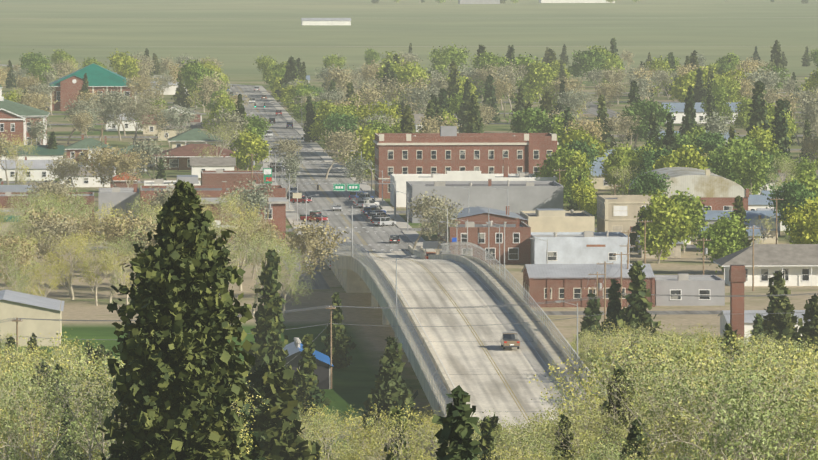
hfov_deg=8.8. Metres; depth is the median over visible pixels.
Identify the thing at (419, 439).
bud tree
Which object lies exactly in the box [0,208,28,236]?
tan building
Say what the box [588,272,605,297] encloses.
utility pole
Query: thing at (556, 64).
tree leaf
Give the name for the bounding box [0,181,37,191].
house
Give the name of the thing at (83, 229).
grey tree
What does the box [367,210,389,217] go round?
parked car
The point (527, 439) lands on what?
bud tree
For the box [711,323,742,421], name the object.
conifer tree
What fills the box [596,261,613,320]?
utility pole
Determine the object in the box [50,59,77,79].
grey tree
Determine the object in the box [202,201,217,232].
bud tree
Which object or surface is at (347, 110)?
tree leaf
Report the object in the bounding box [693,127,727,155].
tree
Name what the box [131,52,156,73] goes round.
grey tree
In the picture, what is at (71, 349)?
bud tree
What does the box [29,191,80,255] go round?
bud tree
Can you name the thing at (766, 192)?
house
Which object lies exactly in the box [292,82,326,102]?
tree
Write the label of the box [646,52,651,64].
conifer tree
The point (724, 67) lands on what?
tree
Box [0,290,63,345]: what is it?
beige metal building
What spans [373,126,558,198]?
hotel building
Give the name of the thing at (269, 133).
white car
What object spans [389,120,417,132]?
tree leaf
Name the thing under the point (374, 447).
bud tree
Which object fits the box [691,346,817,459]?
bud tree
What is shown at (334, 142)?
grey tree
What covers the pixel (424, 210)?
grey tree
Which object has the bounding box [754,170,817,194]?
house
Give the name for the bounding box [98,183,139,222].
grey building block
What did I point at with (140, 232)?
bud tree
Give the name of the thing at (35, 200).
bud tree
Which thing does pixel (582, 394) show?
bud tree
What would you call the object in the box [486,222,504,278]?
bridge lamp
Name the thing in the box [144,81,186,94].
white building
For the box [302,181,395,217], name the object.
sign mast arm
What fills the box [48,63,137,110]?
teal hall
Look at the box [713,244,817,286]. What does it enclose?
house
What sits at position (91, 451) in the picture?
bud tree
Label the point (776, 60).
conifer tree
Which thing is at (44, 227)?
grey tree
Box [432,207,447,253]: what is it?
bridge lamp
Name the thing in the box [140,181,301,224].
brick row building
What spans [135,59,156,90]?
grey tree
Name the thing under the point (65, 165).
grey tree
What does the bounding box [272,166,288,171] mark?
parked car
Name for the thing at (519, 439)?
bud tree
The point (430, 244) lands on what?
billboard sign
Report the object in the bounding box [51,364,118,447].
bud tree
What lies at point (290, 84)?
grey tree
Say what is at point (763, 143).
tree leaf
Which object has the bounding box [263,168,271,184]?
station price sign
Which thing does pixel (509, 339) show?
pickup
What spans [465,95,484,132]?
conifer tree
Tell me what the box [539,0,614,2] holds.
ranch building
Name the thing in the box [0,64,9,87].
grey tree
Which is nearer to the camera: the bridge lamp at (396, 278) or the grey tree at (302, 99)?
the bridge lamp at (396, 278)
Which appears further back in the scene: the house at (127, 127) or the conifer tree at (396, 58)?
the conifer tree at (396, 58)
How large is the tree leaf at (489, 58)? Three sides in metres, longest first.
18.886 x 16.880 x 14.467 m
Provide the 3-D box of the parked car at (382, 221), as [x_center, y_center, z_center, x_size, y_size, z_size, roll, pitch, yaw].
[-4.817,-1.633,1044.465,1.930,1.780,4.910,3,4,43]
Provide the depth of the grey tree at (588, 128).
1263.05 m
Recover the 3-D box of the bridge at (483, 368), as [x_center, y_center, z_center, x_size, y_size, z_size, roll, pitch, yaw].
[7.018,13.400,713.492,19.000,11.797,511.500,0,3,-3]
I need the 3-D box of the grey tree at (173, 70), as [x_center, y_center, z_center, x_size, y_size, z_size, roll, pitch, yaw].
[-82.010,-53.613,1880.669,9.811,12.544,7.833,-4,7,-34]
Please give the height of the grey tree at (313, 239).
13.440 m
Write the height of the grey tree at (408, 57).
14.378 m
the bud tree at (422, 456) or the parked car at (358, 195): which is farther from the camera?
the parked car at (358, 195)
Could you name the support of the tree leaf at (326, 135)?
on the ground
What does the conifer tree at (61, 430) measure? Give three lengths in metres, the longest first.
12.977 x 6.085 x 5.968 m
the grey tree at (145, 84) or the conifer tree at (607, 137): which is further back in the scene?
the grey tree at (145, 84)
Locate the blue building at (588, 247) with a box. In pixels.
[531,231,629,263]
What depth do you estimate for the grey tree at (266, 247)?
884.01 m
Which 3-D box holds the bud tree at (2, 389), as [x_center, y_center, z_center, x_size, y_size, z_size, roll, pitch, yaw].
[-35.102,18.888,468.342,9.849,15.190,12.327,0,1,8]
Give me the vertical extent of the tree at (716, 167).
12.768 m
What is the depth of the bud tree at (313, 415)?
550.96 m
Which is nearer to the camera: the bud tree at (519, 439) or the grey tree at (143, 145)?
the bud tree at (519, 439)
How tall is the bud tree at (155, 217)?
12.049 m
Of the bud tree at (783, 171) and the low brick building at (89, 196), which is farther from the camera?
the bud tree at (783, 171)
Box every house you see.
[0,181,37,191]
[1,157,55,180]
[58,163,113,186]
[64,134,112,161]
[106,113,142,130]
[125,142,240,170]
[142,114,200,133]
[156,122,202,140]
[168,105,201,121]
[190,154,235,177]
[413,114,459,132]
[589,165,617,188]
[591,154,609,164]
[648,131,736,145]
[661,102,741,122]
[701,210,780,235]
[713,244,817,286]
[744,215,779,242]
[748,190,776,210]
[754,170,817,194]
[756,208,789,230]
[760,190,779,194]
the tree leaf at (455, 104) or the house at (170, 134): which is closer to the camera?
the house at (170, 134)
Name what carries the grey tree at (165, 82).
on the ground
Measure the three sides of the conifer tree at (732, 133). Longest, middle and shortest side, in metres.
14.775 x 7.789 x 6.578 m
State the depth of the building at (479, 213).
988.68 m
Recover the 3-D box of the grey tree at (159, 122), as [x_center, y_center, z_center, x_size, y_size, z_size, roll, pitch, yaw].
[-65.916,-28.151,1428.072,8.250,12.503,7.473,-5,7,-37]
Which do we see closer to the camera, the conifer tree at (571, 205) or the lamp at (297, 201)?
the lamp at (297, 201)
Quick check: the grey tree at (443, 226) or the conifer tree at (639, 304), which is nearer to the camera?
the conifer tree at (639, 304)
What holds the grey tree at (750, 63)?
on the ground
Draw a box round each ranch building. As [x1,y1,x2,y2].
[458,0,499,3]
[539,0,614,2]
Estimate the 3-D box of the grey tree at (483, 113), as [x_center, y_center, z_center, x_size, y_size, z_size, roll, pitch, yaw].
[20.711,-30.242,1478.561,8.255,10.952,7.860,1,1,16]
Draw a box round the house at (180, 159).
[125,142,240,170]
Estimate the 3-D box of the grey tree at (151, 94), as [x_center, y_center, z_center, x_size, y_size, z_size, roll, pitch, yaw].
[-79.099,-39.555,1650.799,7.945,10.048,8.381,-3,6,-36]
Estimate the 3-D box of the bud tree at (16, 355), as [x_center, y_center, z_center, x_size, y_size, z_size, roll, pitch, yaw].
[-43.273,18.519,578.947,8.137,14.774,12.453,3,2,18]
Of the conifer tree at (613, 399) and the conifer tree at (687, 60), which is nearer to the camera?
the conifer tree at (613, 399)
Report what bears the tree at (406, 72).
on the ground
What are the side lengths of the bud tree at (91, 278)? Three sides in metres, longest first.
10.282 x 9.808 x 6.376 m
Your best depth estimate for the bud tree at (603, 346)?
637.06 m
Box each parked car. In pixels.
[268,162,284,167]
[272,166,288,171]
[275,110,281,115]
[286,122,292,127]
[287,192,312,199]
[290,196,311,202]
[300,211,326,216]
[300,212,327,221]
[349,191,364,195]
[349,192,373,199]
[350,194,374,201]
[354,198,378,205]
[357,199,378,207]
[361,205,386,214]
[363,206,385,214]
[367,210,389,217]
[368,212,391,220]
[371,215,393,222]
[373,217,395,226]
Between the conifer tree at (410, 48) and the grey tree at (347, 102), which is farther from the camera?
the conifer tree at (410, 48)
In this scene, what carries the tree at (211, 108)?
on the ground
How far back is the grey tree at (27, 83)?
1732.34 m
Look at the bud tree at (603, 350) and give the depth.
651.02 m
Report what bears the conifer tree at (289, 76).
on the ground
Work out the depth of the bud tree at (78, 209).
944.70 m
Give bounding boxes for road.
[0,3,817,314]
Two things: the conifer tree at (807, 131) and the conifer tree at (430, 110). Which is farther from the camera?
the conifer tree at (430, 110)
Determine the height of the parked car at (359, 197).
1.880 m
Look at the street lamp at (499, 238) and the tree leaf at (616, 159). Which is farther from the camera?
the tree leaf at (616, 159)
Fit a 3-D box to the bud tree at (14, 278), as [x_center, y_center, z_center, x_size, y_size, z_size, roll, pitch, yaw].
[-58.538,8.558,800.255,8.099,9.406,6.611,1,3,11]
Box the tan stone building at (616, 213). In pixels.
[596,195,658,240]
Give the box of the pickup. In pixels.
[501,332,519,348]
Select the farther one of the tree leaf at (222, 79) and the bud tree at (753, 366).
the tree leaf at (222, 79)
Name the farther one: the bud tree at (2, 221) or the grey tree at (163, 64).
the grey tree at (163, 64)
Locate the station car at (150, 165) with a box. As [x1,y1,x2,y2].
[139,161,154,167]
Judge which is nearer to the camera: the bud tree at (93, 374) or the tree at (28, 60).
the bud tree at (93, 374)
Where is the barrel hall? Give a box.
[628,167,748,210]
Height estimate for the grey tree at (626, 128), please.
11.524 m
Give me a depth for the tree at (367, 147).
1247.08 m
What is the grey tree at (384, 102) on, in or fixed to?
on the ground
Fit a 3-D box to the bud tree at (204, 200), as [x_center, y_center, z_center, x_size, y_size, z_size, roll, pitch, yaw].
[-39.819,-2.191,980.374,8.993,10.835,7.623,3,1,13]
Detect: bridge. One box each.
[319,242,602,458]
[452,238,456,253]
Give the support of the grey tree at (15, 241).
on the ground
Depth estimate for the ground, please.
2699.78 m
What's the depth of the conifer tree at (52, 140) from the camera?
1299.11 m
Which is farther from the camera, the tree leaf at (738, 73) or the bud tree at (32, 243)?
the tree leaf at (738, 73)
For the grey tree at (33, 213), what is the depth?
885.22 m
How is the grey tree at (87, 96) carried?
on the ground
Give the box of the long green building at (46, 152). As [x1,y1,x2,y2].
[0,145,64,158]
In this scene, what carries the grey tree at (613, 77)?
on the ground
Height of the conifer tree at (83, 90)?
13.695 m
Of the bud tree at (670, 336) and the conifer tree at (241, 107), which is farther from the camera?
the conifer tree at (241, 107)
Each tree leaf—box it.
[2,88,22,101]
[21,52,51,80]
[28,59,58,90]
[49,49,77,74]
[80,57,110,70]
[106,48,148,81]
[134,95,167,124]
[175,58,219,107]
[191,75,221,109]
[193,60,229,80]
[201,102,234,135]
[209,68,229,87]
[210,88,230,110]
[210,93,234,111]
[210,104,246,143]
[219,105,247,129]
[247,126,263,138]
[253,53,277,78]
[261,61,297,90]
[268,73,281,89]
[271,77,281,98]
[273,68,300,81]
[278,84,292,107]
[281,81,307,111]
[289,85,318,120]
[307,99,338,141]
[316,101,356,133]
[320,111,349,153]
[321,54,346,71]
[332,105,361,130]
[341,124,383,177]
[348,93,370,111]
[351,97,402,129]
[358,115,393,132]
[364,48,380,65]
[369,87,402,109]
[372,59,401,91]
[379,51,409,65]
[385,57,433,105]
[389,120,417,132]
[427,42,471,83]
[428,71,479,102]
[442,108,459,127]
[446,90,464,113]
[470,50,505,67]
[473,50,509,97]
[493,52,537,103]
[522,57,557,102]
[531,143,589,197]
[542,84,584,105]
[547,112,578,149]
[549,59,570,79]
[552,90,582,117]
[555,150,596,191]
[557,124,607,159]
[563,166,594,206]
[568,176,597,216]
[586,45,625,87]
[599,141,634,194]
[623,141,662,181]
[634,188,694,262]
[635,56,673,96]
[638,188,710,252]
[645,144,711,171]
[664,55,681,75]
[666,66,720,102]
[682,124,721,148]
[693,211,750,273]
[700,84,734,124]
[704,63,719,70]
[707,133,759,159]
[708,75,740,101]
[710,51,742,66]
[718,146,772,194]
[719,66,753,101]
[729,60,740,69]
[731,95,752,129]
[744,129,782,155]
[745,123,773,151]
[750,100,799,147]
[770,149,790,172]
[777,170,817,225]
[782,197,816,243]
[784,153,817,185]
[798,68,817,105]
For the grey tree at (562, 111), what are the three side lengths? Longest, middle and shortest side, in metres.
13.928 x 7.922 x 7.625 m
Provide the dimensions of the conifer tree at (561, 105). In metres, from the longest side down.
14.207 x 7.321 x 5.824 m
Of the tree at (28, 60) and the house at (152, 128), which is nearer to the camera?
the house at (152, 128)
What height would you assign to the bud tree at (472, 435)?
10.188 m
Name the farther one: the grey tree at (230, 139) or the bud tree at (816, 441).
the grey tree at (230, 139)
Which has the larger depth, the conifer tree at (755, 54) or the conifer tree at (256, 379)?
the conifer tree at (755, 54)
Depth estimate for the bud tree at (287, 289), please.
797.70 m
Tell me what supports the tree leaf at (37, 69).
on the ground
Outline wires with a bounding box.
[1,293,817,384]
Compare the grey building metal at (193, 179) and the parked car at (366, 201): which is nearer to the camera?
the parked car at (366, 201)
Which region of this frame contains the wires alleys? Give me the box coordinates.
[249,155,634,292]
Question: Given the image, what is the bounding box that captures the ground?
[0,0,817,459]
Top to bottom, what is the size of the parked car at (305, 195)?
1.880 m
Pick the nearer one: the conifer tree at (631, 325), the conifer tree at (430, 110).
the conifer tree at (631, 325)
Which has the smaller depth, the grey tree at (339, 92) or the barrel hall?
the barrel hall
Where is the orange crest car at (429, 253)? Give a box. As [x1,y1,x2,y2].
[425,252,435,258]
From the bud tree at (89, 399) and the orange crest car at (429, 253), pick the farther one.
the orange crest car at (429, 253)
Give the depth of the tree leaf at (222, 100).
1505.58 m
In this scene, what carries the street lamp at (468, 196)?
on the ground
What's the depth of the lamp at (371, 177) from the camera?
1166.83 m
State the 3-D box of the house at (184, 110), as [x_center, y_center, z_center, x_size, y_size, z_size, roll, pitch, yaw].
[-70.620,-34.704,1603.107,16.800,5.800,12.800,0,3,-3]
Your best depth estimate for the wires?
682.32 m
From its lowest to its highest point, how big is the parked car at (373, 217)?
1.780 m
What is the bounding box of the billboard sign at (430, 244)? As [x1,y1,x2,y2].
[423,241,445,253]
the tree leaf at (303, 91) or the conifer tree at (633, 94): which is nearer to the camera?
the conifer tree at (633, 94)
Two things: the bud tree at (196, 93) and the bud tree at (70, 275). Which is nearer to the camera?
the bud tree at (70, 275)
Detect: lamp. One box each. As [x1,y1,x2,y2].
[275,153,285,184]
[289,172,300,208]
[297,183,308,221]
[306,194,318,224]
[351,204,368,256]
[361,159,371,194]
[371,169,382,205]
[383,179,394,217]
[395,191,407,231]
[396,255,416,317]
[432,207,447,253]
[451,218,467,241]
[453,186,468,212]
[472,206,488,263]
[482,224,499,261]
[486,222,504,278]
[492,187,507,215]
[530,238,547,263]
[555,301,577,368]
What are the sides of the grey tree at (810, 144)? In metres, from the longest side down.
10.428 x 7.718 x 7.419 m
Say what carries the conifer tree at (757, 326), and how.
on the ground
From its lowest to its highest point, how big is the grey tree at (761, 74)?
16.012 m
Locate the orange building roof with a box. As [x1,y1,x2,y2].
[110,172,139,187]
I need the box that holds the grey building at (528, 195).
[406,179,562,222]
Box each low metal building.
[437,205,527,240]
[520,208,594,231]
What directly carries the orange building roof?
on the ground
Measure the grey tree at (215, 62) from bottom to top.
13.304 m
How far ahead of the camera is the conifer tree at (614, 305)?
684.09 m
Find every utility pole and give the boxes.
[12,318,21,350]
[251,157,254,184]
[267,196,270,224]
[326,305,335,388]
[583,286,600,293]
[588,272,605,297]
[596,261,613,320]
[613,252,629,308]
[621,230,635,263]
[638,220,651,263]
[696,238,710,274]
[746,226,760,290]
[769,197,783,243]
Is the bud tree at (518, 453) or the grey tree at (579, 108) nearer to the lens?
the bud tree at (518, 453)
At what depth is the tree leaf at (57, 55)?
2096.50 m
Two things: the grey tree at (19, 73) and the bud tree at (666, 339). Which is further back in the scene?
the grey tree at (19, 73)
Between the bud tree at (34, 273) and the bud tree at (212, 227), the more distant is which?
the bud tree at (212, 227)
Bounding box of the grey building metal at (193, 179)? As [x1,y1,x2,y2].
[144,175,200,185]
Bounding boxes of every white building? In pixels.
[0,157,72,177]
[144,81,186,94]
[390,157,556,206]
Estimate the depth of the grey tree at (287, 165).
1145.20 m
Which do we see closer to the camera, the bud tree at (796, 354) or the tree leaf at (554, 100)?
the bud tree at (796, 354)
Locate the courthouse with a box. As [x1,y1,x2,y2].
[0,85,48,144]
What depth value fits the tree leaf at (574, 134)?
1246.15 m
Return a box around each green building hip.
[110,145,160,166]
[168,128,222,148]
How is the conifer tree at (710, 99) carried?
on the ground
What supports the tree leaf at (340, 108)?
on the ground
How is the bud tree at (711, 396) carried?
on the ground
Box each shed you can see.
[301,18,350,24]
[636,235,682,257]
[698,227,760,248]
[718,310,809,343]
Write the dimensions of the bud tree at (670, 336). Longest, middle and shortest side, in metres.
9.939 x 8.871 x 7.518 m
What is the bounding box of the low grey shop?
[654,273,724,305]
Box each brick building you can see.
[0,191,93,216]
[201,169,269,184]
[201,192,287,241]
[443,218,530,263]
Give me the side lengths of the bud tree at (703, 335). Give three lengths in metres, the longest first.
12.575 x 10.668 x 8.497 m
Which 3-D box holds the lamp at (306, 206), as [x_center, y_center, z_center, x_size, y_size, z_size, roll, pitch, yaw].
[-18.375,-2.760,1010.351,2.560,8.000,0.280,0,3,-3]
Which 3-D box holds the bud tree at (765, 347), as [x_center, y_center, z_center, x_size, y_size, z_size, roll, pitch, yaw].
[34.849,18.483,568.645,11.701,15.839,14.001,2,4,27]
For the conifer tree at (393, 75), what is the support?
on the ground
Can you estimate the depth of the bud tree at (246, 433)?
334.00 m
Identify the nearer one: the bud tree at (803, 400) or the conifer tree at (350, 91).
the bud tree at (803, 400)
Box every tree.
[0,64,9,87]
[0,130,21,184]
[0,133,39,184]
[0,202,45,270]
[0,204,10,228]
[0,221,25,278]
[0,229,52,292]
[0,231,43,293]
[0,242,38,292]
[0,260,44,292]
[0,331,84,452]
[0,333,39,459]
[0,343,110,459]
[0,345,39,371]
[0,349,31,443]
[0,364,50,458]
[0,375,63,459]
[0,384,75,429]
[0,396,79,455]
[1,331,12,344]
[3,191,37,232]
[4,336,16,365]
[5,208,33,246]
[6,60,16,88]
[6,358,51,459]
[7,324,122,451]
[8,66,28,85]
[8,207,56,268]
[9,354,128,459]
[11,64,19,76]
[11,87,23,95]
[11,259,65,296]
[12,73,43,93]
[14,88,57,113]
[14,185,59,216]
[14,360,121,457]
[16,339,85,395]
[18,49,51,86]
[19,212,80,286]
[20,203,78,269]
[21,81,54,114]
[21,350,47,365]
[22,175,83,221]
[22,192,70,249]
[23,115,51,144]
[23,334,38,363]
[24,191,70,234]
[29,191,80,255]
[30,364,94,459]
[35,378,75,459]
[38,352,123,459]
[40,229,104,296]
[41,66,57,94]
[45,154,88,191]
[46,231,96,299]
[46,352,124,439]
[47,131,57,148]
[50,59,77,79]
[50,356,127,459]
[51,341,85,362]
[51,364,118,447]
[55,352,113,439]
[56,184,94,245]
[56,212,102,267]
[60,96,107,143]
[65,58,80,74]
[67,110,93,137]
[69,89,102,108]
[70,142,127,187]
[70,367,123,459]
[71,104,99,133]
[71,243,118,305]
[75,345,103,411]
[77,73,89,104]
[77,347,118,455]
[82,209,155,286]
[83,340,90,353]
[86,87,120,140]
[91,201,129,264]
[91,209,132,272]
[92,90,138,140]
[95,236,135,302]
[97,179,261,459]
[97,346,105,357]
[98,86,127,135]
[100,249,137,303]
[106,350,112,362]
[108,147,150,187]
[116,222,153,263]
[117,93,166,144]
[122,193,156,223]
[123,72,161,102]
[124,216,158,259]
[124,218,155,255]
[125,132,173,181]
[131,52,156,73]
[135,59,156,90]
[135,200,162,224]
[136,181,198,219]
[140,87,165,100]
[144,48,155,76]
[145,205,162,227]
[150,73,174,98]
[151,104,173,146]
[152,53,160,74]
[154,103,199,134]
[155,158,166,179]
[157,55,174,80]
[166,62,183,86]
[171,73,191,108]
[172,53,199,67]
[183,401,229,459]
[184,79,214,111]
[192,122,247,157]
[194,71,232,106]
[195,77,224,107]
[196,55,223,67]
[196,189,214,217]
[201,106,250,148]
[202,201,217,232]
[203,190,253,237]
[207,98,234,111]
[209,216,229,233]
[211,217,251,268]
[213,91,251,104]
[214,230,250,267]
[215,185,254,244]
[217,128,245,151]
[218,215,277,290]
[223,352,265,459]
[224,199,273,250]
[225,176,274,228]
[226,215,281,285]
[226,375,271,456]
[227,128,272,170]
[229,94,247,150]
[229,232,291,316]
[242,249,291,400]
[243,111,272,139]
[243,217,269,264]
[245,361,287,459]
[248,228,286,278]
[249,355,320,459]
[254,231,302,285]
[257,246,318,316]
[267,136,302,174]
[274,151,303,194]
[275,56,302,101]
[278,216,350,298]
[286,78,306,88]
[290,408,362,459]
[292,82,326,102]
[292,334,331,423]
[293,93,319,116]
[295,58,307,81]
[296,398,346,449]
[299,62,309,84]
[299,388,335,459]
[299,404,367,459]
[300,97,320,119]
[301,96,319,141]
[309,89,345,103]
[312,64,348,89]
[315,126,363,178]
[315,402,436,459]
[320,111,359,140]
[320,292,355,368]
[321,439,361,459]
[322,62,354,98]
[324,88,344,100]
[327,80,339,102]
[329,442,374,459]
[331,442,375,459]
[333,97,359,109]
[336,407,442,459]
[336,425,375,459]
[340,154,373,184]
[341,82,354,105]
[346,71,362,92]
[346,82,385,109]
[349,64,368,91]
[350,427,389,459]
[355,111,391,128]
[358,59,384,88]
[361,336,422,441]
[365,437,433,459]
[367,74,406,108]
[371,115,399,126]
[372,97,394,108]
[375,429,388,459]
[376,61,390,89]
[383,407,411,459]
[386,70,405,115]
[387,50,423,65]
[392,54,399,66]
[398,104,416,132]
[399,82,441,114]
[400,76,430,122]
[404,190,462,248]
[405,51,420,65]
[408,43,413,63]
[409,425,431,451]
[410,412,447,458]
[416,110,459,132]
[417,100,434,132]
[419,72,459,96]
[423,93,447,129]
[425,68,441,82]
[427,201,461,254]
[432,385,480,459]
[433,105,444,130]
[433,414,508,442]
[434,408,507,454]
[438,88,458,131]
[441,62,458,76]
[446,60,461,98]
[446,418,521,458]
[453,79,471,132]
[457,63,484,91]
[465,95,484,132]
[467,63,510,109]
[472,78,486,104]
[473,45,485,97]
[477,102,499,128]
[477,407,548,459]
[478,416,499,459]
[480,414,512,458]
[480,441,553,459]
[482,75,500,123]
[488,426,570,459]
[491,75,516,116]
[493,412,559,459]
[493,417,576,459]
[494,64,526,109]
[495,60,532,94]
[497,412,560,454]
[498,408,573,459]
[499,404,605,458]
[505,105,560,132]
[506,45,514,61]
[510,84,526,129]
[514,389,674,459]
[522,102,532,112]
[523,411,599,459]
[526,422,636,459]
[527,347,706,454]
[534,394,640,459]
[539,90,552,115]
[539,372,650,430]
[542,47,549,62]
[542,73,584,115]
[545,49,556,71]
[546,109,585,126]
[551,108,577,120]
[552,414,574,459]
[553,80,566,113]
[554,339,701,451]
[555,86,596,115]
[557,60,567,80]
[558,44,568,65]
[559,106,573,145]
[561,139,602,168]
[562,337,586,364]
[562,378,700,459]
[563,114,609,142]
[565,325,612,388]
[566,94,588,119]
[566,176,581,210]
[567,49,607,86]
[569,324,619,389]
[570,322,647,392]
[571,293,602,374]
[574,429,640,459]
[575,334,776,459]
[585,67,606,97]
[586,330,751,459]
[587,328,625,375]
[588,318,610,367]
[588,319,662,377]
[591,94,616,149]
[591,279,627,381]
[594,79,627,108]
[596,363,649,459]
[597,334,774,456]
[598,331,805,459]
[599,66,631,103]
[601,261,664,357]
[603,113,640,143]
[603,164,637,194]
[610,38,623,83]
[614,321,640,381]
[615,107,632,144]
[617,95,677,149]
[620,49,635,69]
[620,418,651,459]
[623,80,645,140]
[624,62,654,100]
[625,72,663,100]
[627,327,817,459]
[628,165,672,196]
[628,345,817,459]
[629,66,655,82]
[629,206,646,250]
[630,61,654,100]
[630,143,675,178]
[630,324,695,372]
[633,143,653,154]
[634,329,696,383]
[634,331,719,430]
[634,335,745,459]
[636,324,691,363]
[637,80,654,101]
[642,112,660,148]
[643,328,698,368]
[643,356,794,459]
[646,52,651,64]
[646,130,696,149]
[652,67,674,98]
[661,112,677,151]
[663,52,676,95]
[664,326,723,371]
[666,69,676,96]
[673,323,739,363]
[675,63,696,78]
[676,63,707,76]
[679,85,699,136]
[680,325,721,349]
[684,56,689,68]
[689,50,699,68]
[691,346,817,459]
[692,109,733,143]
[693,68,704,102]
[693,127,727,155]
[697,52,706,66]
[698,69,715,101]
[702,148,742,183]
[704,86,721,130]
[704,340,779,459]
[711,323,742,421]
[711,394,752,459]
[712,62,733,75]
[713,329,761,360]
[715,332,791,356]
[717,348,779,453]
[727,62,757,96]
[728,126,736,141]
[728,340,815,459]
[730,195,754,245]
[733,76,754,101]
[736,57,764,71]
[738,332,801,365]
[740,335,804,357]
[740,340,817,445]
[741,66,789,102]
[741,80,769,138]
[742,347,802,451]
[745,57,772,70]
[745,65,774,93]
[747,85,785,105]
[747,313,766,352]
[747,350,817,459]
[748,146,779,189]
[748,335,817,459]
[749,214,777,244]
[750,64,792,92]
[750,271,802,349]
[751,46,759,61]
[755,344,817,454]
[756,173,772,192]
[756,358,817,456]
[759,363,817,459]
[762,175,815,222]
[766,153,799,189]
[767,40,789,79]
[768,335,813,358]
[769,410,805,458]
[770,89,802,144]
[771,98,791,172]
[776,354,816,381]
[780,78,801,98]
[780,227,792,243]
[782,51,787,63]
[783,193,817,243]
[784,99,796,144]
[789,72,799,98]
[790,89,809,107]
[791,357,817,439]
[793,112,817,139]
[794,294,817,353]
[795,94,817,137]
[796,382,817,447]
[797,132,817,161]
[798,86,817,111]
[799,118,814,157]
[801,46,812,65]
[807,48,817,65]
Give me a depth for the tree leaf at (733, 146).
1183.46 m
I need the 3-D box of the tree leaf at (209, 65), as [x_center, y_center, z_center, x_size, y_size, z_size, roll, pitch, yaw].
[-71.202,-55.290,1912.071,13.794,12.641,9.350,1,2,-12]
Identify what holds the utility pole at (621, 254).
on the ground
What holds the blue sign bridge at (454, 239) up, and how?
attached to the bridge at (483, 368)
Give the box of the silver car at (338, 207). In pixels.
[332,203,340,210]
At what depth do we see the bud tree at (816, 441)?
275.35 m
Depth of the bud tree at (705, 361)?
397.22 m
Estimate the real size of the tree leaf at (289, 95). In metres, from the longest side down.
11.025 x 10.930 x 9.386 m
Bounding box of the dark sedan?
[389,235,399,242]
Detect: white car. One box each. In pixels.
[265,130,272,136]
[290,187,296,193]
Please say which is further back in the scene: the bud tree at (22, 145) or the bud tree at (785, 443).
the bud tree at (22, 145)
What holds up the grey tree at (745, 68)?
on the ground
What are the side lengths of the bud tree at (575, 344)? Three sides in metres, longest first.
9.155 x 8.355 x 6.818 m
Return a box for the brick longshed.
[521,264,654,307]
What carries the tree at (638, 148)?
on the ground
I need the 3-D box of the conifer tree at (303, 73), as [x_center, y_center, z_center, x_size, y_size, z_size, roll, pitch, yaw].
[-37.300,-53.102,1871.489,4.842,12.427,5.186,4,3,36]
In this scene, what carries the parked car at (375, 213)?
on the road
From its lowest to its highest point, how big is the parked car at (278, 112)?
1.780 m
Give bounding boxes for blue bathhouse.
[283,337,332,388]
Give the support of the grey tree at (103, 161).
on the ground
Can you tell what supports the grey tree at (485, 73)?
on the ground
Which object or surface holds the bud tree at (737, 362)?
on the ground
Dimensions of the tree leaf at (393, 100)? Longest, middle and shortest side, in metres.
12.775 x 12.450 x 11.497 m
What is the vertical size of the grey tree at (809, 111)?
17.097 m
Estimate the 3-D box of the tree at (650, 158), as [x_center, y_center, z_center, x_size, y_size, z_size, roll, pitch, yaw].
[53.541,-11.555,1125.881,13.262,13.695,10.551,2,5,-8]
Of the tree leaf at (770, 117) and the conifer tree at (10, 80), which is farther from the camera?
the conifer tree at (10, 80)
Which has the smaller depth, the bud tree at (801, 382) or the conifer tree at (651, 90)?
the bud tree at (801, 382)
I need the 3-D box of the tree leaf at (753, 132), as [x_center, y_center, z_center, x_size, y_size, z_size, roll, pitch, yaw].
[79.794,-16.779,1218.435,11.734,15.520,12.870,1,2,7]
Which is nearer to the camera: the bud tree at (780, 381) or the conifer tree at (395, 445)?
the conifer tree at (395, 445)
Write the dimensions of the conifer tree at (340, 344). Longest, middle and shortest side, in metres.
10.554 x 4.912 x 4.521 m
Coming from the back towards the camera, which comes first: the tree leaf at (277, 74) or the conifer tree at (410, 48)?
the conifer tree at (410, 48)
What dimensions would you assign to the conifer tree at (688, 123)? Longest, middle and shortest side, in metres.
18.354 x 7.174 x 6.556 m
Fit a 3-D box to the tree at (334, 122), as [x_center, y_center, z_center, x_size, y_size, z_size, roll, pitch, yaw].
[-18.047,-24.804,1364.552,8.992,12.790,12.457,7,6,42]
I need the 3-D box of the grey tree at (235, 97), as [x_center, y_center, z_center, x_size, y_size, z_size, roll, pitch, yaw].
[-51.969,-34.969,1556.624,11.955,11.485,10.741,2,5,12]
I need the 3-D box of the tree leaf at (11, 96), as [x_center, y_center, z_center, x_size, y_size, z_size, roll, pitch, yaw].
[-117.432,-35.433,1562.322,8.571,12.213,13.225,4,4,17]
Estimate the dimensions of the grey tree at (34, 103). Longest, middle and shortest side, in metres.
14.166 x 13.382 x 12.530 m
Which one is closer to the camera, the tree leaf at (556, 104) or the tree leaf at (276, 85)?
the tree leaf at (556, 104)
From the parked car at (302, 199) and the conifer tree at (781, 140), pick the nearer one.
the parked car at (302, 199)
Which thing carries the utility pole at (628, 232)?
on the ground
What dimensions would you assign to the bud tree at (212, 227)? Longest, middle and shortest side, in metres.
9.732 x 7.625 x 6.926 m
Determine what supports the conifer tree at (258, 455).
on the ground
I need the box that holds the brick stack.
[729,265,745,345]
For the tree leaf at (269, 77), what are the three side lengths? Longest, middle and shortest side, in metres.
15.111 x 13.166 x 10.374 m
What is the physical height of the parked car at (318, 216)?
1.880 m
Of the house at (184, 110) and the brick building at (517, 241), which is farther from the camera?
the house at (184, 110)
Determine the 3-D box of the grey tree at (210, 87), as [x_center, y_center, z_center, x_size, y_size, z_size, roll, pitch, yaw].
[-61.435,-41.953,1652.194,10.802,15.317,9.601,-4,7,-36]

